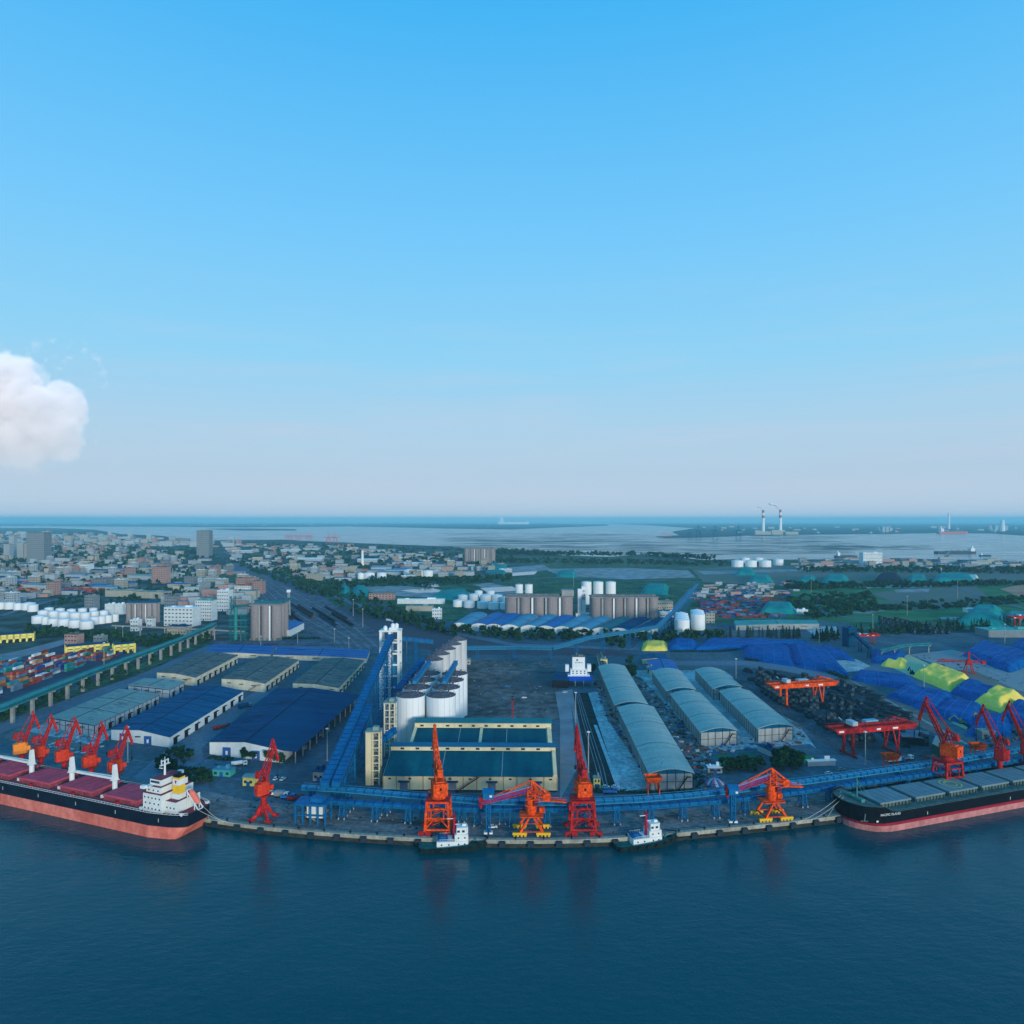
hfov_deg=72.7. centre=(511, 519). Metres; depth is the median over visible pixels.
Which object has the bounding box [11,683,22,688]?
shipping container
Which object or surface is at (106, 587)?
town house
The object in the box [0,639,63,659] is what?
yard lane
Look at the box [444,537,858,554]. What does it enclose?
mud banks
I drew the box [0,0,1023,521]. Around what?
sky
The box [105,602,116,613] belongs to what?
works building
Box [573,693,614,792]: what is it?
sunken track bed
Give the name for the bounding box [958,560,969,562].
depot shed
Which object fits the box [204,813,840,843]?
quay coping
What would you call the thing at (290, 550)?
town house
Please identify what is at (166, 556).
town house
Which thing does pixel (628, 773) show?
gypsum ground
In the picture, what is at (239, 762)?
truck
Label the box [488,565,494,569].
depot shed
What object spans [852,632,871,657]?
overhead conveyor
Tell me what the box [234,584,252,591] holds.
works building
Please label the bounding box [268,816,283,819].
yard stain
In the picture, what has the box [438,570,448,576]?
depot shed
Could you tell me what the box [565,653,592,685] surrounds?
loading building
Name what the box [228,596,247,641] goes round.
elevator tower
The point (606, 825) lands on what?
yard stain
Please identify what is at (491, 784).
door
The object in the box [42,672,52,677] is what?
shipping container
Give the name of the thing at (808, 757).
sports court
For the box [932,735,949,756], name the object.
green shed
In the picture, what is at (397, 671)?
transfer tower
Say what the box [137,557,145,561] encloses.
town house
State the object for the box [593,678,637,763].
dirt track
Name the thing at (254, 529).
shore
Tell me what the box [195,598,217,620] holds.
works building
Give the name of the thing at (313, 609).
railway track
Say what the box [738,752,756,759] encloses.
lawn
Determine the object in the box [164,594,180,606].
works building
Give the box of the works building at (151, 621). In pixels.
[146,616,155,625]
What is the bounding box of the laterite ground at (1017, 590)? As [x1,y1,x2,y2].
[1002,585,1023,595]
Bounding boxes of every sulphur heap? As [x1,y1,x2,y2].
[641,640,667,650]
[881,657,906,668]
[913,663,968,691]
[974,685,1023,712]
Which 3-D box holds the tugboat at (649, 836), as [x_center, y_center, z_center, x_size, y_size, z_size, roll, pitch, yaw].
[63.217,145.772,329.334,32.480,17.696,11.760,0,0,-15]
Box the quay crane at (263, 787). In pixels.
[248,738,278,822]
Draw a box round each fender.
[211,821,217,827]
[234,824,239,830]
[257,827,263,833]
[282,830,288,836]
[307,832,313,838]
[333,834,339,840]
[360,836,366,842]
[387,837,393,844]
[415,838,420,845]
[499,841,505,847]
[528,841,533,847]
[556,841,562,847]
[584,840,590,846]
[612,839,618,845]
[692,832,697,838]
[717,829,722,836]
[742,827,747,833]
[766,825,772,831]
[790,822,796,828]
[813,819,819,825]
[836,816,841,822]
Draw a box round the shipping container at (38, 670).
[34,667,44,672]
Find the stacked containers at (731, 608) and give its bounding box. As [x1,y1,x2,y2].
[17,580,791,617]
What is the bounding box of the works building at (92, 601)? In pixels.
[84,594,99,609]
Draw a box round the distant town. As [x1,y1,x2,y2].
[0,531,1023,614]
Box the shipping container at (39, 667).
[34,665,44,669]
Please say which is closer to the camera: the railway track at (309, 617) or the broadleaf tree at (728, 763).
the broadleaf tree at (728, 763)
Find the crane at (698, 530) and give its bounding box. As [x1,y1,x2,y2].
[693,526,705,537]
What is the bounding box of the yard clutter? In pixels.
[28,655,1023,832]
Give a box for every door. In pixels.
[144,736,150,744]
[173,735,179,744]
[223,747,230,756]
[252,751,259,759]
[398,780,408,789]
[447,781,457,789]
[486,781,496,789]
[533,781,541,790]
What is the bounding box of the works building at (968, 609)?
[963,607,972,612]
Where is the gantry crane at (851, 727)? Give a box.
[825,715,917,758]
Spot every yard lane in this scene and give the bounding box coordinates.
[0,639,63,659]
[133,686,278,791]
[274,661,385,787]
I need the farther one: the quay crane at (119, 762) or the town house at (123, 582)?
the town house at (123, 582)
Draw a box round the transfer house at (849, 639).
[841,626,856,646]
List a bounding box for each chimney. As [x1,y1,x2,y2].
[361,550,363,565]
[762,510,764,530]
[779,510,781,529]
[947,513,949,528]
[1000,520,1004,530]
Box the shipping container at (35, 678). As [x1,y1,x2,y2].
[30,676,40,681]
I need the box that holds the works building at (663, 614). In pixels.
[659,610,673,617]
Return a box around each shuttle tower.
[482,788,493,833]
[725,784,739,822]
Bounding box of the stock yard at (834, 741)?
[733,668,934,759]
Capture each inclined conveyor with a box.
[320,634,394,796]
[331,703,372,807]
[380,727,396,743]
[394,658,424,692]
[402,637,432,676]
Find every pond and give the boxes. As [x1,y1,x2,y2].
[401,588,440,592]
[418,583,440,587]
[481,586,514,591]
[512,571,536,575]
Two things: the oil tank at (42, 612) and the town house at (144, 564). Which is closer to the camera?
the oil tank at (42, 612)
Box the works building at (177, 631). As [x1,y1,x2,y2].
[167,624,191,635]
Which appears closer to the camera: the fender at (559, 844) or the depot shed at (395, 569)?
the fender at (559, 844)
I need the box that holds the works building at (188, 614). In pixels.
[164,605,200,626]
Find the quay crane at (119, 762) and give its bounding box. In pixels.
[107,725,132,781]
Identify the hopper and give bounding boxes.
[643,773,661,794]
[880,752,900,767]
[967,742,987,759]
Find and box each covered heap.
[668,638,697,650]
[695,637,809,650]
[742,643,795,666]
[788,643,849,675]
[820,644,855,661]
[851,669,918,688]
[871,648,906,663]
[886,685,954,711]
[932,697,985,725]
[950,678,993,700]
[962,640,1023,672]
[965,713,1012,736]
[1002,699,1023,727]
[1013,638,1023,649]
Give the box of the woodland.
[0,543,1023,646]
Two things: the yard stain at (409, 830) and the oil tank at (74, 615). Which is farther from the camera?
the oil tank at (74, 615)
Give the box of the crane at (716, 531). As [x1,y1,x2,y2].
[710,526,721,537]
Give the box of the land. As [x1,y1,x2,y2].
[0,528,974,847]
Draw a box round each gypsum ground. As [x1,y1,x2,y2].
[588,692,647,790]
[594,725,620,790]
[635,670,815,751]
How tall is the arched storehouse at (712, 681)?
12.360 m
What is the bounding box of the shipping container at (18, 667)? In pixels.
[13,665,23,669]
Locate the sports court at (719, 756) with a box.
[716,754,729,763]
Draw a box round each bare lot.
[464,659,559,719]
[512,672,557,692]
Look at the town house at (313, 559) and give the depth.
2518.85 m
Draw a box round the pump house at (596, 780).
[593,772,600,787]
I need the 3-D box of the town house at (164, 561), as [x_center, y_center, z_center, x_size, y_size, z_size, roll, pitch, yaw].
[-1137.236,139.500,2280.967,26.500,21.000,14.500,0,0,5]
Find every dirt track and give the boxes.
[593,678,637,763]
[633,677,716,789]
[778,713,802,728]
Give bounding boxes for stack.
[743,667,752,672]
[754,677,762,682]
[760,685,768,692]
[763,675,771,681]
[764,688,773,695]
[769,673,778,678]
[769,690,777,698]
[773,693,782,701]
[778,696,784,704]
[788,699,797,704]
[789,691,797,695]
[790,704,803,708]
[793,694,802,698]
[795,707,810,711]
[798,696,807,703]
[799,689,807,695]
[801,672,806,677]
[803,709,813,714]
[805,714,819,718]
[809,695,818,702]
[809,703,818,710]
[811,702,826,708]
[814,715,824,721]
[816,721,830,725]
[825,712,836,720]
[827,702,833,711]
[829,692,835,701]
[829,720,837,724]
[833,709,843,716]
[836,703,843,711]
[837,688,846,693]
[837,696,843,704]
[840,679,846,688]
[844,699,855,706]
[844,712,851,719]
[845,700,852,709]
[845,708,852,715]
[846,735,858,741]
[847,689,853,697]
[848,684,854,690]
[849,742,870,747]
[852,709,864,716]
[855,688,864,694]
[855,698,862,703]
[856,703,869,706]
[859,688,875,693]
[859,732,870,741]
[860,710,877,717]
[861,706,879,711]
[861,714,872,718]
[863,700,880,706]
[865,695,882,701]
[867,692,883,698]
[869,732,876,740]
[873,705,890,711]
[874,700,892,706]
[874,711,889,717]
[881,733,896,740]
[882,710,901,716]
[883,704,902,710]
[892,739,910,747]
[894,709,912,717]
[894,715,912,722]
[896,729,904,738]
[911,628,915,634]
[918,732,928,745]
[931,629,936,634]
[938,628,943,634]
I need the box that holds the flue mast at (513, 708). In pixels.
[512,699,513,717]
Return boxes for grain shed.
[454,612,486,630]
[471,612,504,630]
[485,613,520,630]
[501,613,537,630]
[521,614,557,632]
[537,615,574,632]
[554,615,592,633]
[573,616,611,634]
[592,616,631,634]
[610,617,650,635]
[633,618,669,636]
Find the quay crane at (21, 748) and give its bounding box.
[12,711,39,758]
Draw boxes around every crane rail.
[210,811,833,835]
[212,802,824,825]
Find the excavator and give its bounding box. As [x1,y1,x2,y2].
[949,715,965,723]
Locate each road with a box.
[0,570,195,615]
[0,645,337,732]
[207,640,396,650]
[223,552,639,649]
[483,577,702,581]
[632,588,694,648]
[674,661,838,678]
[813,596,878,619]
[838,676,986,751]
[841,640,1023,729]
[952,585,1023,608]
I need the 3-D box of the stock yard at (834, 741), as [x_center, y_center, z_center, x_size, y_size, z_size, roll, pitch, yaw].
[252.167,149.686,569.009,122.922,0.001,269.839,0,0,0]
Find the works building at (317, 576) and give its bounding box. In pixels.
[306,573,322,580]
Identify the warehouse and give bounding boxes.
[48,689,159,735]
[110,685,242,747]
[128,678,183,697]
[157,652,237,685]
[209,688,359,762]
[221,656,298,692]
[293,658,363,691]
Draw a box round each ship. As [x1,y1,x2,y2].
[498,515,528,523]
[834,551,856,557]
[934,546,975,552]
[936,527,967,533]
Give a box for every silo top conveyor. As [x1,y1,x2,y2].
[412,661,431,683]
[442,660,457,683]
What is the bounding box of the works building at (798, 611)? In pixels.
[794,608,807,613]
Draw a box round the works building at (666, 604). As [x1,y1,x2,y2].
[658,599,672,609]
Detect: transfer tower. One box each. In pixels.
[293,795,332,825]
[365,725,382,784]
[379,627,402,709]
[383,697,397,756]
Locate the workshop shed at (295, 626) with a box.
[287,620,303,635]
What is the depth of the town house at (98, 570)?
1951.56 m
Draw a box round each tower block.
[3,543,13,557]
[9,535,16,554]
[17,542,25,558]
[24,543,25,558]
[26,532,50,561]
[42,530,51,554]
[196,530,212,557]
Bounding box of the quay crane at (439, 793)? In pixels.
[418,724,457,835]
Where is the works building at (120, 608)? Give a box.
[115,602,125,613]
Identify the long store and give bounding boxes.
[597,652,606,665]
[734,620,818,629]
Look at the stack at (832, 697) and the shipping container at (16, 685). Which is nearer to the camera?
the stack at (832, 697)
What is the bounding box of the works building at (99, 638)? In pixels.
[93,633,107,641]
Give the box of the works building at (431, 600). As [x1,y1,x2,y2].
[397,597,444,603]
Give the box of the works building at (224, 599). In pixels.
[217,588,232,610]
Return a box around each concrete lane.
[555,690,576,798]
[569,690,590,780]
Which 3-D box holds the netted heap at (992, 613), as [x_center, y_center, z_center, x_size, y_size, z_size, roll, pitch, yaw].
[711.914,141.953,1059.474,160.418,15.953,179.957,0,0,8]
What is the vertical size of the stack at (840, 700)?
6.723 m
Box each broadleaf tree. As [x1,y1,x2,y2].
[1,709,9,714]
[17,708,24,712]
[18,704,27,713]
[35,701,42,709]
[53,692,62,697]
[154,757,160,762]
[171,746,177,751]
[186,750,194,759]
[194,775,201,783]
[198,766,205,771]
[199,776,207,783]
[241,750,247,757]
[250,751,257,756]
[263,750,271,762]
[273,752,285,762]
[395,615,402,619]
[479,625,486,630]
[512,631,520,639]
[571,631,580,639]
[618,643,625,650]
[718,756,725,762]
[725,760,733,770]
[726,757,735,760]
[731,762,739,771]
[739,761,746,768]
[741,755,748,760]
[744,760,752,768]
[749,758,757,763]
[756,755,763,763]
[758,759,766,765]
[770,748,779,754]
[771,761,778,767]
[777,759,786,767]
[778,750,789,756]
[779,755,788,768]
[787,759,796,768]
[792,758,799,765]
[794,750,805,758]
[794,753,804,766]
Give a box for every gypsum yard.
[837,659,869,671]
[894,654,929,679]
[909,650,1023,691]
[951,722,967,728]
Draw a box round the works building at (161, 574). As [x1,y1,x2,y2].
[152,566,170,582]
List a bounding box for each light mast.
[126,726,129,762]
[325,728,328,760]
[574,692,576,721]
[587,731,589,772]
[864,731,866,764]
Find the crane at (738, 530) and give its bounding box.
[733,526,745,537]
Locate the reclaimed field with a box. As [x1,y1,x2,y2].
[495,555,743,568]
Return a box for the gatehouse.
[242,773,257,785]
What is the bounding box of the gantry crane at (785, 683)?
[765,675,838,707]
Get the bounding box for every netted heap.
[339,581,349,593]
[352,585,367,596]
[433,589,468,599]
[485,562,506,573]
[556,569,577,577]
[640,583,668,594]
[735,567,755,574]
[748,574,771,582]
[760,601,795,613]
[799,575,817,583]
[822,574,848,583]
[907,574,926,582]
[934,572,973,582]
[958,604,1008,626]
[1005,611,1023,623]
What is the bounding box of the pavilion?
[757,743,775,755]
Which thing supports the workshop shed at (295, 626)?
on the land
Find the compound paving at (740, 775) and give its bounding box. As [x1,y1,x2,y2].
[708,744,838,783]
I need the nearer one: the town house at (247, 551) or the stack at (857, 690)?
the stack at (857, 690)
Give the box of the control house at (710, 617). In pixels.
[704,611,714,622]
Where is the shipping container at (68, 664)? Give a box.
[64,662,73,666]
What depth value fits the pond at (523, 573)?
1949.29 m
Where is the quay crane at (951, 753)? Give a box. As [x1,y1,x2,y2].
[917,696,964,779]
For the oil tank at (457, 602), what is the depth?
1199.10 m
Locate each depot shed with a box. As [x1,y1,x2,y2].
[348,571,358,577]
[367,569,383,572]
[371,566,391,569]
[377,571,400,574]
[386,569,405,570]
[413,570,421,575]
[419,563,428,568]
[432,563,445,566]
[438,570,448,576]
[449,571,474,575]
[456,569,463,576]
[458,566,470,569]
[477,565,485,570]
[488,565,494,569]
[499,568,511,571]
[868,560,875,564]
[924,561,932,565]
[938,559,947,562]
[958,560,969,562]
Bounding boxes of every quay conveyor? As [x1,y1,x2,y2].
[298,756,1022,826]
[301,746,1019,824]
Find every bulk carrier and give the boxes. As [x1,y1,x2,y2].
[0,749,234,838]
[800,763,1023,831]
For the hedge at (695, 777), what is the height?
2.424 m
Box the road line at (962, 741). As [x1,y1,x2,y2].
[844,676,978,750]
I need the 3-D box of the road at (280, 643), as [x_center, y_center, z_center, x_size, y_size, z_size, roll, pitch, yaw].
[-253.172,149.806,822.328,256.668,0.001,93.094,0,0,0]
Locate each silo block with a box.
[125,601,160,622]
[249,600,289,640]
[464,547,494,562]
[505,589,573,616]
[589,594,658,619]
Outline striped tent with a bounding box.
[704,778,724,786]
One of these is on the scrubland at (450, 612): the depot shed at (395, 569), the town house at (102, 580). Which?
the depot shed at (395, 569)
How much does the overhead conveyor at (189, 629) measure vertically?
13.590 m
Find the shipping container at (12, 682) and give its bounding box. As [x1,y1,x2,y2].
[7,679,18,684]
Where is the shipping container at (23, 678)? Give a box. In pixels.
[17,676,27,681]
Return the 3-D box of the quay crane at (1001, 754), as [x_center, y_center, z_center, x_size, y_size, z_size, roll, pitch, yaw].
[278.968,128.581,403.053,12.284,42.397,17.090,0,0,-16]
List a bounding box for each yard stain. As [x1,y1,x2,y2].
[79,769,102,771]
[233,808,251,809]
[246,813,263,817]
[259,820,290,824]
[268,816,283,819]
[317,824,334,826]
[372,820,409,823]
[396,829,412,831]
[405,820,421,825]
[434,826,452,828]
[470,819,500,822]
[498,819,517,823]
[498,827,517,829]
[527,827,569,830]
[527,832,557,837]
[539,820,568,826]
[578,826,600,828]
[580,822,621,827]
[624,828,642,830]
[663,813,679,817]
[716,811,739,815]
[740,812,773,815]
[783,807,799,811]
[807,797,818,801]
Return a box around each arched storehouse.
[598,664,647,716]
[617,704,693,790]
[652,668,695,701]
[670,690,737,745]
[695,667,742,699]
[719,688,792,741]
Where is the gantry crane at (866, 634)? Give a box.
[857,632,880,643]
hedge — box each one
[168,765,211,770]
[207,755,232,760]
[282,636,319,638]
[593,788,697,793]
[671,648,739,651]
[693,771,704,787]
[744,657,848,679]
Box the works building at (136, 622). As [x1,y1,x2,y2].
[130,618,141,630]
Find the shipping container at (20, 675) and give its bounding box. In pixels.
[16,672,26,677]
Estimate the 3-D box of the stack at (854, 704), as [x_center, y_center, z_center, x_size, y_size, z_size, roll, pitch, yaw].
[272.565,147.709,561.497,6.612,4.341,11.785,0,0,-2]
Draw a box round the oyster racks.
[804,545,932,549]
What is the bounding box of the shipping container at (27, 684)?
[23,682,31,687]
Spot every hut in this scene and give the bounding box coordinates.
[706,762,721,772]
[975,726,995,738]
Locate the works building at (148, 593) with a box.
[136,590,171,598]
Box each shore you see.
[0,524,335,526]
[219,528,295,529]
[336,524,607,528]
[629,524,1023,537]
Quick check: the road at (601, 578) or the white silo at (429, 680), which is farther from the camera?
the road at (601, 578)
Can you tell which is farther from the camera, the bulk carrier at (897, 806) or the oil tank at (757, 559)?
the oil tank at (757, 559)
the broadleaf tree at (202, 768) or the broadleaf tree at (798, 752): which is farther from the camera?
the broadleaf tree at (798, 752)
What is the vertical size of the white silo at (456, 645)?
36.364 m
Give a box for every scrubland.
[171,565,509,631]
[482,561,1023,632]
[789,584,1023,621]
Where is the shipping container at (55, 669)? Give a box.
[50,667,59,671]
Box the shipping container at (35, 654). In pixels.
[31,652,40,656]
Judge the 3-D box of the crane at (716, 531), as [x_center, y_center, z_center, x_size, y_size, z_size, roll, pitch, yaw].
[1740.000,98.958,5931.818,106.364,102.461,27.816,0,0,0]
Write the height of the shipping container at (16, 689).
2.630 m
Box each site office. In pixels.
[212,764,235,776]
[312,764,326,780]
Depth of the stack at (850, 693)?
587.83 m
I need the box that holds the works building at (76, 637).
[64,631,83,645]
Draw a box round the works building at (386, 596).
[369,592,395,599]
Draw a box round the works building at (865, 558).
[859,552,881,565]
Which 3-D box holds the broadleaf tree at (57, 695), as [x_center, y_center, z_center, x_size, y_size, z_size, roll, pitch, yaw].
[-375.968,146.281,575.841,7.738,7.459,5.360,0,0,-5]
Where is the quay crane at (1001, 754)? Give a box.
[975,704,1009,769]
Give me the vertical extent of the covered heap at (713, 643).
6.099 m
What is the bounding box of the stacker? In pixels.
[937,652,985,673]
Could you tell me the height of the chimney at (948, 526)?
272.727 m
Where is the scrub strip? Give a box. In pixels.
[0,638,212,721]
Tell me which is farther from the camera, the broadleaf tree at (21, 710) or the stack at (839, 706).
the stack at (839, 706)
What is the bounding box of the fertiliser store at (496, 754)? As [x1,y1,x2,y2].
[382,717,557,791]
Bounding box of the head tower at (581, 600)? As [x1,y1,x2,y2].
[575,586,588,616]
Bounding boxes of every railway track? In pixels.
[225,558,378,643]
[226,559,364,648]
[227,560,355,648]
[229,560,373,648]
[230,562,350,648]
[233,565,346,648]
[234,563,361,648]
[235,563,366,648]
[235,564,359,648]
[235,565,352,648]
[236,563,370,648]
[237,563,377,648]
[237,564,368,648]
[238,563,378,645]
[239,567,357,648]
[244,566,378,647]
[260,575,375,648]
[576,693,600,788]
[577,692,603,784]
[579,693,607,784]
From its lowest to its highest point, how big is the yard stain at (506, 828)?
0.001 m
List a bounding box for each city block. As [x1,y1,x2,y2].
[20,533,25,537]
[87,539,97,541]
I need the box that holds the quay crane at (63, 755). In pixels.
[55,716,81,770]
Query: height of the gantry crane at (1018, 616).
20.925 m
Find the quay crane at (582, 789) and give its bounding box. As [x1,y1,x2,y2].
[563,724,602,836]
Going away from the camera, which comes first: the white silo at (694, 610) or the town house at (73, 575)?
the white silo at (694, 610)
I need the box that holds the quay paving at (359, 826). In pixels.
[0,752,1012,837]
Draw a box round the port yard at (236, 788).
[0,617,1023,815]
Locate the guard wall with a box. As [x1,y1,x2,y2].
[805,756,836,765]
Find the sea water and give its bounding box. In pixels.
[0,522,1023,1023]
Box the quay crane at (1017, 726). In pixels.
[1001,700,1023,765]
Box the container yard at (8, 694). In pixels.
[0,645,135,704]
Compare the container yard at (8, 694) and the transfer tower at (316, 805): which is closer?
the transfer tower at (316, 805)
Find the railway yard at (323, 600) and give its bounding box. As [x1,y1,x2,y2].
[222,558,378,649]
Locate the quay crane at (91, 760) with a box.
[82,721,108,771]
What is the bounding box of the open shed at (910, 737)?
[900,730,928,745]
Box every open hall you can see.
[0,631,34,642]
[65,641,109,652]
[112,642,135,653]
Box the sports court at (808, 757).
[804,756,814,763]
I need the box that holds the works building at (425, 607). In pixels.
[406,604,433,610]
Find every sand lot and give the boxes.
[353,586,524,597]
[474,582,505,587]
[509,565,549,572]
[546,568,695,578]
[698,569,801,573]
[853,610,885,613]
[854,585,931,587]
[895,589,929,591]
[939,617,958,619]
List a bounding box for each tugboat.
[418,815,486,853]
[613,812,677,851]
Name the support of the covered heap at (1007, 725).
on the port yard at (236, 788)
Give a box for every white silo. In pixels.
[396,688,424,741]
[402,682,430,717]
[409,675,435,690]
[415,668,440,684]
[423,654,443,676]
[426,688,455,717]
[429,649,449,671]
[432,681,459,717]
[436,644,455,666]
[437,675,463,717]
[442,640,461,670]
[442,668,467,716]
[448,635,466,671]
[515,582,522,592]
[525,582,532,592]
[581,581,590,603]
[593,581,602,593]
[606,581,615,593]
[674,612,687,627]
[675,618,689,636]
[690,609,703,624]
[691,612,704,629]
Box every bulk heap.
[874,572,903,582]
[970,574,977,579]
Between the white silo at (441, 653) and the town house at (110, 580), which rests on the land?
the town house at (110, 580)
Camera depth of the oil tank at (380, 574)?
1765.42 m
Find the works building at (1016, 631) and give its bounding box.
[975,626,1023,636]
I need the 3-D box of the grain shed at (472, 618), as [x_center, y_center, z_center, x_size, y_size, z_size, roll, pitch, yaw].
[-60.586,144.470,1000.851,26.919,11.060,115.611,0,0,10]
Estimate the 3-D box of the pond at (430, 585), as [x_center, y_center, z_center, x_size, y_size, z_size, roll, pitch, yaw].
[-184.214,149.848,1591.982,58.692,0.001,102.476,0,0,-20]
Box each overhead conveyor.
[0,623,216,722]
[112,625,243,639]
[467,583,698,660]
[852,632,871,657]
[878,643,931,653]
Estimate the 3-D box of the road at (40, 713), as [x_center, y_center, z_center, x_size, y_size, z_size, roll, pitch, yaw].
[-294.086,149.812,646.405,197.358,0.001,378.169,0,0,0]
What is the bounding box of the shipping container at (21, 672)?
[16,670,26,674]
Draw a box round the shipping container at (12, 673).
[9,670,20,674]
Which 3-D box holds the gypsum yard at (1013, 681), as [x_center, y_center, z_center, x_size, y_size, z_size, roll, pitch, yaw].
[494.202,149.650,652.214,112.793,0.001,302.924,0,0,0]
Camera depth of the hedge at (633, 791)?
382.37 m
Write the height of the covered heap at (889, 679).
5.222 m
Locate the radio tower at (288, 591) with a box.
[287,590,290,615]
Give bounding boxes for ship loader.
[479,780,566,836]
[724,767,802,822]
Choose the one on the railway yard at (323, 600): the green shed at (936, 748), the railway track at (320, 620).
the railway track at (320, 620)
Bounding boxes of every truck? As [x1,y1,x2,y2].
[212,723,230,729]
[231,760,246,766]
[238,702,251,708]
[274,790,288,797]
[280,793,295,799]
[287,794,302,800]
[602,787,616,793]
[886,756,904,762]
[903,754,913,759]
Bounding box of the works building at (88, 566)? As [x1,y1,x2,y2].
[79,562,93,572]
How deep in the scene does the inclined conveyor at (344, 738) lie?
456.24 m
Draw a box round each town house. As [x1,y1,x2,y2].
[0,572,20,575]
[1,566,12,570]
[4,595,25,601]
[5,576,16,587]
[5,591,19,602]
[9,563,20,567]
[19,563,33,565]
[23,583,45,588]
[28,575,39,582]
[29,564,37,570]
[46,580,60,594]
[56,566,63,571]
[61,580,70,586]
[61,589,84,594]
[63,566,71,573]
[64,573,90,576]
[70,565,78,571]
[70,577,91,580]
[73,555,81,560]
[79,566,84,572]
[89,569,107,572]
[92,585,122,590]
[93,577,106,583]
[107,576,120,584]
[108,566,117,573]
[114,578,127,588]
[125,567,135,577]
[126,574,151,579]
[128,582,137,586]
[130,561,138,569]
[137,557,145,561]
[139,561,149,567]
[139,567,151,570]
[160,559,169,562]
[162,554,168,559]
[167,583,190,587]
[171,555,176,560]
[171,571,178,578]
[184,575,197,583]
[188,559,197,564]
[194,563,204,569]
[196,569,206,577]
[198,558,211,560]
[205,575,218,581]
[208,569,216,575]
[209,566,218,575]
[211,564,220,574]
[216,577,228,582]
[223,565,233,570]
[232,550,253,552]
[232,570,245,573]
[236,576,247,584]
[237,573,248,576]
[248,576,258,584]
[253,579,265,593]
[259,561,270,564]
[280,549,300,551]
[290,563,298,570]
[297,558,323,560]
[303,547,320,549]
[311,566,317,572]
[319,570,329,574]
[334,573,345,576]
[334,577,351,580]
[335,559,343,562]
[357,558,383,562]
[368,549,385,551]
[369,553,381,555]
[382,553,401,556]
[392,561,405,563]
[404,562,431,565]
[406,560,411,566]
[423,560,430,566]
[447,560,454,566]
[481,559,486,563]
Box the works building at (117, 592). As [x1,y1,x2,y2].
[105,588,142,596]
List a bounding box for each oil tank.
[0,602,4,609]
[4,602,15,609]
[13,603,20,609]
[21,602,35,609]
[27,604,38,611]
[31,615,45,623]
[37,610,48,616]
[42,616,48,624]
[44,607,53,610]
[47,618,58,626]
[48,610,58,617]
[55,608,64,611]
[57,618,70,626]
[58,611,69,618]
[68,619,80,627]
[69,612,80,619]
[78,608,86,612]
[79,620,93,629]
[80,612,90,620]
[90,611,98,616]
[90,616,98,624]
[99,610,108,615]
[99,615,105,623]
[105,615,112,622]
[111,614,118,621]
[357,572,363,578]
[364,572,374,578]
[377,572,385,578]
[403,569,411,574]
[423,570,432,576]
[453,599,462,606]
[458,594,467,601]
[464,600,474,607]
[469,593,478,600]
[475,590,482,596]
[477,601,487,608]
[480,594,490,601]
[487,590,494,594]
[488,601,498,609]
[491,594,501,601]
[499,601,504,609]
[731,560,742,566]
[740,557,749,563]
[745,560,756,566]
[753,557,762,561]
[759,559,770,566]
[773,558,782,565]
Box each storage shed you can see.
[205,644,276,657]
[272,647,369,662]
[552,672,569,687]
[641,653,666,663]
[648,658,678,675]
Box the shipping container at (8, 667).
[3,665,14,669]
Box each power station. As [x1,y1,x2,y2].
[753,530,761,534]
[762,531,770,534]
[770,530,782,534]
[783,532,797,534]
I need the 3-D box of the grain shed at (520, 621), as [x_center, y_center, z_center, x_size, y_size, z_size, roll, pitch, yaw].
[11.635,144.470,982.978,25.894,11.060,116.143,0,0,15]
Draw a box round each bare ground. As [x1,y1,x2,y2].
[693,565,1023,587]
[873,585,984,609]
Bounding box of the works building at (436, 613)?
[432,607,441,618]
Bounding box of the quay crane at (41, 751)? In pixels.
[31,714,57,766]
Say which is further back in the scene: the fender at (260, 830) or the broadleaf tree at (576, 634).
the broadleaf tree at (576, 634)
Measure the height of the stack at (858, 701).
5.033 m
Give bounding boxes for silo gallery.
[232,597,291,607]
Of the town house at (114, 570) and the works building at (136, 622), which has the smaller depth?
the works building at (136, 622)
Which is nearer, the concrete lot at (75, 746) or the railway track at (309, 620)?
the concrete lot at (75, 746)
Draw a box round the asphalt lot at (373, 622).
[338,603,636,655]
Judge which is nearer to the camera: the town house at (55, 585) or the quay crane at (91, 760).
the quay crane at (91, 760)
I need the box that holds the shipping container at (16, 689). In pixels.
[11,686,22,691]
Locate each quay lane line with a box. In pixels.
[84,768,982,821]
[210,806,834,830]
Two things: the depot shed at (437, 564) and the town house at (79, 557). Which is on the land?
the town house at (79, 557)
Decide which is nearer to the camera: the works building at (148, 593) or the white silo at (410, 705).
the white silo at (410, 705)
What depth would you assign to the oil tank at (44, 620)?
996.52 m
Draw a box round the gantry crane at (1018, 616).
[1007,613,1023,626]
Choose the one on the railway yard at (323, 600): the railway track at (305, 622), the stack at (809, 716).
the railway track at (305, 622)
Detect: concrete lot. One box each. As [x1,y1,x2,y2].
[2,719,91,760]
[30,722,110,743]
[714,626,829,639]
[806,626,839,637]
[821,755,877,769]
[857,663,1012,724]
[957,669,1023,696]

